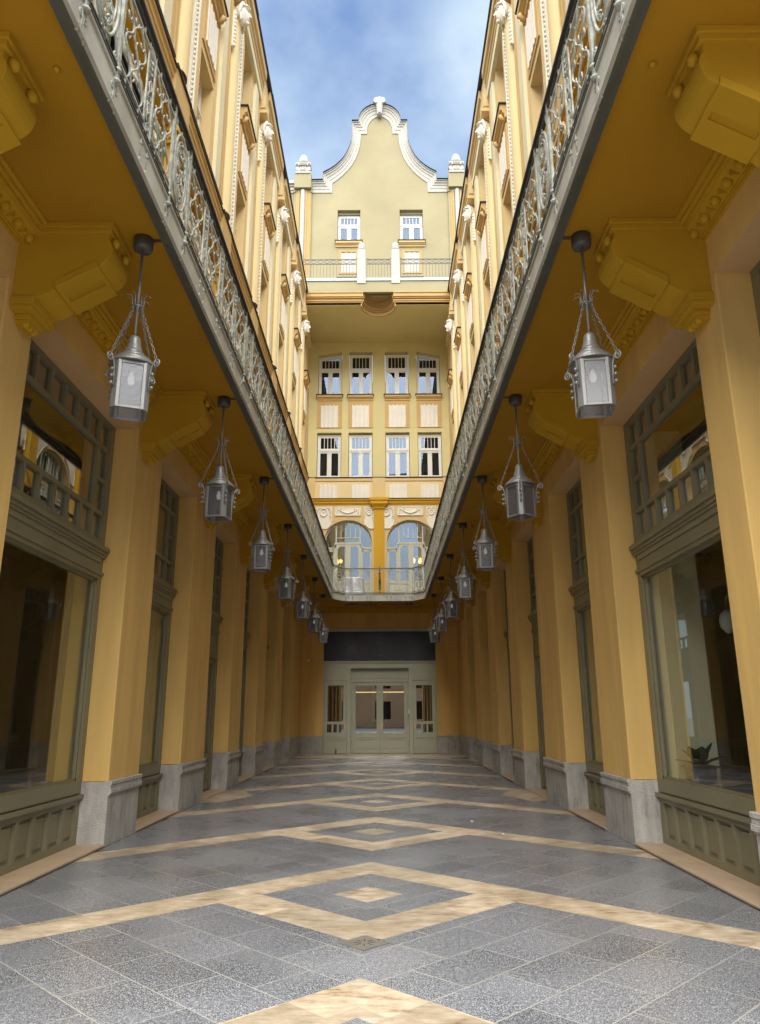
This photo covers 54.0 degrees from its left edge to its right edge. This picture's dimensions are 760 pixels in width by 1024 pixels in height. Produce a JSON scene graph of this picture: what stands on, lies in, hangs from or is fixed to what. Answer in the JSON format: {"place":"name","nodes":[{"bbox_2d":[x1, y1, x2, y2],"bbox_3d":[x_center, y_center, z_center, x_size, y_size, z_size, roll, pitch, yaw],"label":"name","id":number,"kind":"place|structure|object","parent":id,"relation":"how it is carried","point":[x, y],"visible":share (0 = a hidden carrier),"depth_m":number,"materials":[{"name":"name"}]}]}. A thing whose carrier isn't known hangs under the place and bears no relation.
{"place":"outdoors","nodes":[
{"label":"outdoors","id":0,"kind":"place"},
{"bbox_2d":[144,122,164,172],"bbox_3d":[-2.301,-3.344,6.936,0.555,1.003,0.583,5,-16,-19],"label":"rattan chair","id":1,"kind":"object","parent":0,"point":[162,155],"visible":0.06,"depth_m":6.74,"materials":[{"name":"beige wicker"}]},
{"bbox_2d":[257,0,489,381],"label":"sky","id":2,"kind":"structure","parent":0,"point":[328,61],"materials":[{"name":"blue"}]},
{"bbox_2d":[0,753,759,1023],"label":"pavement","id":3,"kind":"structure","parent":0,"point":[257,899],"depth_m":5.71,"materials":[{"name":"stone"}]},
{"bbox_2d":[0,0,378,895],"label":"arcade wing","id":4,"kind":"structure","parent":3,"relation":"on","point":[150,648],"depth_m":10.06,"materials":[{"name":"yellow paint"}]},
{"bbox_2d":[53,65,60,72],"bbox_3d":[-2.273,-3.106,5.235,0.052,0.034,0.052,0,-15,0],"label":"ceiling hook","id":5,"kind":"object","parent":4,"relation":"attached to","point":[56,69],"visible":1,"depth_m":5.22,"materials":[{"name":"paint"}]},
{"bbox_2d":[0,339,115,875],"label":"shop window","id":6,"kind":"structure","parent":4,"relation":"in","point":[38,822],"depth_m":8.42,"materials":[{"name":"green paint"}]},
{"bbox_2d":[97,0,114,43],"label":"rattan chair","id":7,"kind":"object","parent":4,"relation":"on","point":[111,40],"depth_m":5.49,"materials":[{"name":"beige wicker"}]},
{"bbox_2d":[110,38,143,119],"bbox_3d":[-2.161,-3.328,5.948,0.320,0.450,0.640,0,-15,0],"label":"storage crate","id":8,"kind":"object","parent":4,"relation":"on","point":[124,62],"visible":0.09,"depth_m":5.96,"materials":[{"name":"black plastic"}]},
{"bbox_2d":[105,234,159,421],"bbox_3d":[-2.253,-1.738,6.883,0.452,1.800,0.452,6,-16,-21],"label":"hanging lantern","id":9,"kind":"object","parent":4,"relation":"hanging from","point":[132,362],"visible":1,"depth_m":6.74,"materials":[{"name":"paint"}]},
{"bbox_2d":[141,102,153,143],"bbox_3d":[-2.305,-3.514,6.312,0.555,1.003,0.583,-4,-16,15],"label":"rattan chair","id":10,"kind":"object","parent":4,"relation":"on","point":[147,119],"visible":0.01,"depth_m":6.45,"materials":[{"name":"beige wicker"}]},
{"bbox_2d":[137,478,179,818],"bbox_3d":[-3.604,1.988,11.669,0.185,5.265,2.132,0,-15,0],"label":"shop window","id":11,"kind":"structure","parent":4,"relation":"in","point":[163,593],"depth_m":12.37,"materials":[{"name":"green paint"}]},
{"bbox_2d":[196,79,201,127],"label":"window","id":12,"kind":"structure","parent":4,"relation":"in","point":[198,117],"depth_m":14.82,"materials":[{"name":"white paint"}]},
{"bbox_2d":[74,0,333,598],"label":"balcony railing","id":13,"kind":"object","parent":4,"relation":"on","point":[155,54],"visible":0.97,"depth_m":7.74,"materials":[{"name":"metal"}]},
{"bbox_2d":[203,536,223,789],"bbox_3d":[-3.582,2.983,15.316,0.185,5.265,2.152,0,-15,0],"label":"shop window","id":14,"kind":"structure","parent":4,"relation":"in","point":[216,619],"depth_m":16.05,"materials":[{"name":"green paint"}]},
{"bbox_2d":[198,396,239,522],"bbox_3d":[-2.231,-0.764,10.453,0.452,1.800,0.452,-3,-15,9],"label":"hanging lantern","id":15,"kind":"object","parent":4,"relation":"hanging from","point":[217,484],"visible":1,"depth_m":10.34,"materials":[{"name":"white metal"}]},
{"bbox_2d":[239,569,249,775],"bbox_3d":[-3.562,3.896,18.664,0.185,5.265,2.172,0,-15,0],"label":"shop window","id":16,"kind":"structure","parent":4,"relation":"in","point":[246,635],"depth_m":19.52,"materials":[{"name":"green paint"}]},
{"bbox_2d":[248,477,274,571],"bbox_3d":[-2.210,0.215,14.041,0.452,1.800,0.452,1,-15,-4],"label":"hanging lantern","id":17,"kind":"object","parent":4,"relation":"hanging from","point":[261,542],"visible":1,"depth_m":13.90,"materials":[{"name":"white metal"}]},
{"bbox_2d":[274,524,298,600],"bbox_3d":[-2.189,1.165,17.524,0.452,1.800,0.452,-4,-16,12],"label":"hanging lantern","id":18,"kind":"object","parent":4,"relation":"hanging from","point":[285,578],"visible":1,"depth_m":17.41,"materials":[{"name":"white metal"}]},
{"bbox_2d":[293,555,311,619],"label":"hanging lantern","id":19,"kind":"object","parent":4,"relation":"hanging from","point":[302,599],"visible":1,"depth_m":20.85,"materials":[{"name":"white"}]},
{"bbox_2d":[305,577,322,632],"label":"hanging lantern","id":20,"kind":"object","parent":4,"relation":"hanging from","point":[314,616],"visible":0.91,"depth_m":24.28,"materials":[{"name":"white"}]},
{"bbox_2d":[318,594,328,642],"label":"hanging lantern","id":21,"kind":"object","parent":4,"relation":"hanging from","point":[323,628],"visible":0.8,"depth_m":27.73,"materials":[{"name":"white"}]},
{"bbox_2d":[341,577,364,592],"bbox_3d":[-1.088,3.036,29.871,1.145,0.755,0.827,0,-15,0],"label":"wrapped table","id":22,"kind":"object","parent":4,"relation":"on","point":[355,584],"visible":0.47,"depth_m":29.59,"materials":[{"name":"white plastic"}]},
{"bbox_2d":[345,601,378,604],"bbox_3d":[-0.703,3.560,29.352,1.308,0.219,0.097,0,-15,0],"label":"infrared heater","id":23,"kind":"object","parent":4,"relation":"attached to","point":[364,604],"visible":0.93,"depth_m":29.29,"materials":[{"name":"black metal"}]},
{"bbox_2d":[332,564,426,601],"bbox_3d":[-0.044,2.756,28.845,3.664,1.338,0.735,0,-15,0],"label":"balcony railing","id":24,"kind":"object","parent":4,"relation":"on","point":[388,571],"visible":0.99,"depth_m":29.07,"materials":[{"name":"grey metal"}]},
{"bbox_2d":[339,935,389,950],"bbox_3d":[-0.106,2.938,5.082,0.249,0.006,0.248,14,-21,-43],"label":"drain cover","id":25,"kind":"object","parent":3,"relation":"on","point":[364,942],"visible":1,"depth_m":5.08,"materials":[{"name":"stone"}]},
{"bbox_2d":[289,97,464,753],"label":"gabled building","id":26,"kind":"structure","parent":3,"relation":"on","point":[378,462],"depth_m":33.79,"materials":[{"name":"paint"}]},
{"bbox_2d":[317,435,340,476],"bbox_3d":[-2.290,-2.481,33.690,1.060,2.060,0.210,0,-15,0],"label":"window","id":27,"kind":"structure","parent":26,"relation":"in","point":[329,446],"depth_m":33.69,"materials":[{"name":"white paint"}]},
{"bbox_2d":[304,258,356,277],"bbox_3d":[-2.163,-10.529,32.282,2.319,1.046,0.050,0,-15,0],"label":"terrace railing","id":28,"kind":"object","parent":26,"relation":"on","point":[323,264],"visible":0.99,"depth_m":32.34,"materials":[{"name":"beige metal"}]},
{"bbox_2d":[319,355,341,393],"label":"window","id":29,"kind":"structure","parent":26,"relation":"in","point":[330,372],"depth_m":34.74,"materials":[{"name":"white paint"}]},
{"bbox_2d":[324,681,346,753],"bbox_3d":[-1.831,8.379,30.503,0.910,2.880,0.106,0,-15,0],"label":"door","id":30,"kind":"structure","parent":26,"relation":"in","point":[333,741],"depth_m":30.36,"materials":[{"name":"green paint"}]},
{"bbox_2d":[331,530,342,563],"bbox_3d":[-2.003,1.572,33.790,0.630,1.530,0.647,0,-15,0],"label":"chandelier","id":31,"kind":"object","parent":26,"relation":"hanging from","point":[340,560],"visible":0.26,"depth_m":33.77,"materials":[{"name":"gold metal"}]},
{"bbox_2d":[325,521,371,592],"bbox_3d":[-1.391,2.186,32.363,2.120,3.690,0.082,0,-15,0],"label":"arched window","id":32,"kind":"structure","parent":26,"relation":"in","point":[348,545],"depth_m":32.46,"materials":[{"name":"green paint"}]},
{"bbox_2d":[338,216,359,239],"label":"window","id":33,"kind":"structure","parent":26,"relation":"in","point":[348,226],"depth_m":36.94,"materials":[{"name":"white paint"}]},
{"bbox_2d":[349,435,371,476],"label":"window","id":34,"kind":"structure","parent":26,"relation":"in","point":[360,446],"depth_m":33.69,"materials":[{"name":"white paint"}]},
{"bbox_2d":[349,355,371,393],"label":"window","id":35,"kind":"structure","parent":26,"relation":"in","point":[360,365],"depth_m":34.75,"materials":[{"name":"white paint"}]},
{"bbox_2d":[352,682,379,752],"bbox_3d":[-0.577,8.474,30.739,1.136,2.811,0.067,0,-15,0],"label":"door","id":36,"kind":"structure","parent":26,"relation":"in","point":[361,742],"depth_m":30.54,"materials":[{"name":"green paint"}]},
{"bbox_2d":[366,258,390,277],"bbox_3d":[-0.058,-10.540,32.273,1.069,1.046,0.050,0,-15,0],"label":"terrace railing","id":37,"kind":"object","parent":26,"relation":"on","point":[378,263],"visible":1,"depth_m":32.31,"materials":[{"name":"grey metal"}]},
{"bbox_2d":[324,631,434,660],"bbox_3d":[-0.018,5.616,31.194,4.650,1.205,0.053,0,-15,0],"label":"sign board","id":38,"kind":"object","parent":26,"relation":"attached to","point":[385,646],"visible":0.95,"depth_m":31.17,"materials":[{"name":"black plastic"}]},
{"bbox_2d":[380,682,407,752],"bbox_3d":[0.567,8.463,30.715,1.136,2.811,0.106,0,-15,0],"label":"door","id":39,"kind":"structure","parent":26,"relation":"in","point":[389,742],"depth_m":30.53,"materials":[{"name":"green paint"}]},
{"bbox_2d":[385,355,407,393],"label":"window","id":40,"kind":"structure","parent":26,"relation":"in","point":[396,366],"depth_m":34.75,"materials":[{"name":"white paint"}]},
{"bbox_2d":[386,435,409,476],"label":"window","id":41,"kind":"structure","parent":26,"relation":"in","point":[397,446],"depth_m":33.68,"materials":[{"name":"white paint"}]},
{"bbox_2d":[387,521,433,592],"bbox_3d":[1.349,2.171,32.351,2.120,3.690,0.082,0,-15,0],"label":"arched window","id":42,"kind":"structure","parent":26,"relation":"in","point":[410,545],"depth_m":32.38,"materials":[{"name":"green paint"}]},
{"bbox_2d":[400,215,422,238],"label":"window","id":43,"kind":"structure","parent":26,"relation":"in","point":[410,225],"depth_m":36.91,"materials":[{"name":"white paint"}]},
{"bbox_2d":[413,680,435,752],"bbox_3d":[1.819,8.360,30.487,0.910,2.880,0.106,0,-15,0],"label":"door","id":44,"kind":"structure","parent":26,"relation":"in","point":[424,742],"depth_m":30.35,"materials":[{"name":"green paint"}]},
{"bbox_2d":[400,258,451,277],"bbox_3d":[1.997,-10.551,32.263,2.259,1.046,0.050,0,-15,0],"label":"terrace railing","id":45,"kind":"object","parent":26,"relation":"on","point":[419,261],"visible":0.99,"depth_m":32.31,"materials":[{"name":"grey metal"}]},
{"bbox_2d":[416,355,439,392],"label":"window","id":46,"kind":"structure","parent":26,"relation":"in","point":[427,372],"depth_m":34.73,"materials":[{"name":"white paint"}]},
{"bbox_2d":[418,435,441,476],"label":"window","id":47,"kind":"structure","parent":26,"relation":"in","point":[429,446],"depth_m":33.67,"materials":[{"name":"white paint"}]},
{"bbox_2d":[379,0,759,909],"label":"arcade wing","id":48,"kind":"structure","parent":3,"relation":"on","point":[609,668],"depth_m":9.29,"materials":[{"name":"yellow paint"}]},
{"bbox_2d":[379,566,380,591],"bbox_3d":[-0.013,2.955,30.913,0.400,1.450,0.390,0,-15,0],"label":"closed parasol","id":49,"kind":"object","parent":48,"relation":"on","point":[379,579],"visible":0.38,"depth_m":30.90,"materials":[{"name":"black fabric"}]},
{"bbox_2d":[382,601,412,604],"bbox_3d":[0.649,3.552,29.346,1.308,0.219,0.097,0,-15,0],"label":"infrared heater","id":50,"kind":"object","parent":48,"relation":"attached to","point":[406,603],"visible":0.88,"depth_m":29.28,"materials":[{"name":"black metal"}]},
{"bbox_2d":[427,594,441,642],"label":"hanging lantern","id":51,"kind":"object","parent":48,"relation":"hanging from","point":[432,630],"visible":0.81,"depth_m":27.72,"materials":[{"name":"white"}]},
{"bbox_2d":[434,577,448,631],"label":"hanging lantern","id":52,"kind":"object","parent":48,"relation":"hanging from","point":[440,615],"visible":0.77,"depth_m":24.27,"materials":[{"name":"white"}]},
{"bbox_2d":[443,554,461,618],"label":"hanging lantern","id":53,"kind":"object","parent":48,"relation":"hanging from","point":[451,599],"visible":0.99,"depth_m":20.85,"materials":[{"name":"white"}]},
{"bbox_2d":[455,523,474,599],"bbox_3d":[1.981,1.143,17.505,0.452,1.800,0.452,-2,-15,6],"label":"hanging lantern","id":54,"kind":"object","parent":48,"relation":"hanging from","point":[464,576],"visible":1,"depth_m":17.34,"materials":[{"name":"white metal"}]},
{"bbox_2d":[472,475,497,570],"bbox_3d":[1.960,0.193,14.023,0.452,1.800,0.452,-1,-15,4],"label":"hanging lantern","id":55,"kind":"object","parent":48,"relation":"hanging from","point":[484,541],"visible":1,"depth_m":13.87,"materials":[{"name":"white metal"}]},
{"bbox_2d":[504,570,514,774],"bbox_3d":[3.393,3.859,18.632,0.185,5.265,2.172,0,-15,0],"label":"shop window","id":56,"kind":"structure","parent":48,"relation":"in","point":[506,634],"depth_m":19.54,"materials":[{"name":"green paint"}]},
{"bbox_2d":[497,394,542,520],"bbox_3d":[1.938,-0.786,10.434,0.452,1.800,0.452,10,-18,-32],"label":"hanging lantern","id":57,"kind":"object","parent":48,"relation":"hanging from","point":[519,482],"visible":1,"depth_m":10.28,"materials":[{"name":"white metal"}]},
{"bbox_2d":[424,0,628,598],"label":"balcony railing","id":58,"kind":"object","parent":48,"relation":"on","point":[592,10],"visible":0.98,"depth_m":7.77,"materials":[{"name":"metal"}]},
{"bbox_2d":[527,536,545,787],"bbox_3d":[3.373,2.946,15.284,0.185,5.265,2.152,0,-15,0],"label":"shop door","id":59,"kind":"structure","parent":48,"relation":"in","point":[532,618],"depth_m":16.02,"materials":[{"name":"green paint"}]},
{"bbox_2d":[542,82,543,100],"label":"window","id":60,"kind":"structure","parent":48,"relation":"in","point":[542,82],"depth_m":14.91,"materials":[{"name":"white paint"}]},
{"bbox_2d":[566,478,605,815],"bbox_3d":[3.351,1.951,11.638,0.185,5.265,2.132,0,-15,0],"label":"shop window","id":61,"kind":"structure","parent":48,"relation":"in","point":[580,591],"depth_m":12.40,"materials":[{"name":"green paint"}]},
{"bbox_2d":[564,230,621,418],"bbox_3d":[1.917,-1.760,6.864,0.452,1.800,0.452,-2,-15,8],"label":"hanging lantern","id":62,"kind":"object","parent":48,"relation":"hanging from","point":[591,359],"visible":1,"depth_m":6.74,"materials":[{"name":"white metal"}]},
{"bbox_2d":[649,61,655,67],"bbox_3d":[1.907,-3.128,5.216,0.052,0.034,0.052,0,-15,0],"label":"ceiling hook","id":63,"kind":"object","parent":48,"relation":"attached to","point":[652,64],"visible":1,"depth_m":5.20,"materials":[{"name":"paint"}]},
{"bbox_2d":[623,338,759,886],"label":"shop window","id":64,"kind":"structure","parent":48,"relation":"in","point":[710,824],"depth_m":8.28,"materials":[{"name":"green paint"}]},
{"bbox_2d":[675,743,728,787],"bbox_3d":[3.658,3.280,8.623,0.593,1.181,0.737,10,-18,-33],"label":"potted plant","id":65,"kind":"object","parent":48,"relation":"on","point":[700,769],"visible":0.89,"depth_m":8.60,"materials":[{"name":"green plant"}]},
{"bbox_2d":[719,594,732,633],"bbox_3d":[4.253,0.084,9.281,0.210,2.810,0.550,0,-15,0],"label":"globe pendant","id":66,"kind":"object","parent":48,"relation":"hanging from","point":[725,621],"visible":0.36,"depth_m":9.06,"materials":[{"name":"white glass"}]},
{"bbox_2d":[750,261,759,334],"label":"shop window","id":67,"kind":"structure","parent":48,"relation":"in","point":[755,272],"depth_m":6.51,"materials":[{"name":"green paint"}]}
]}

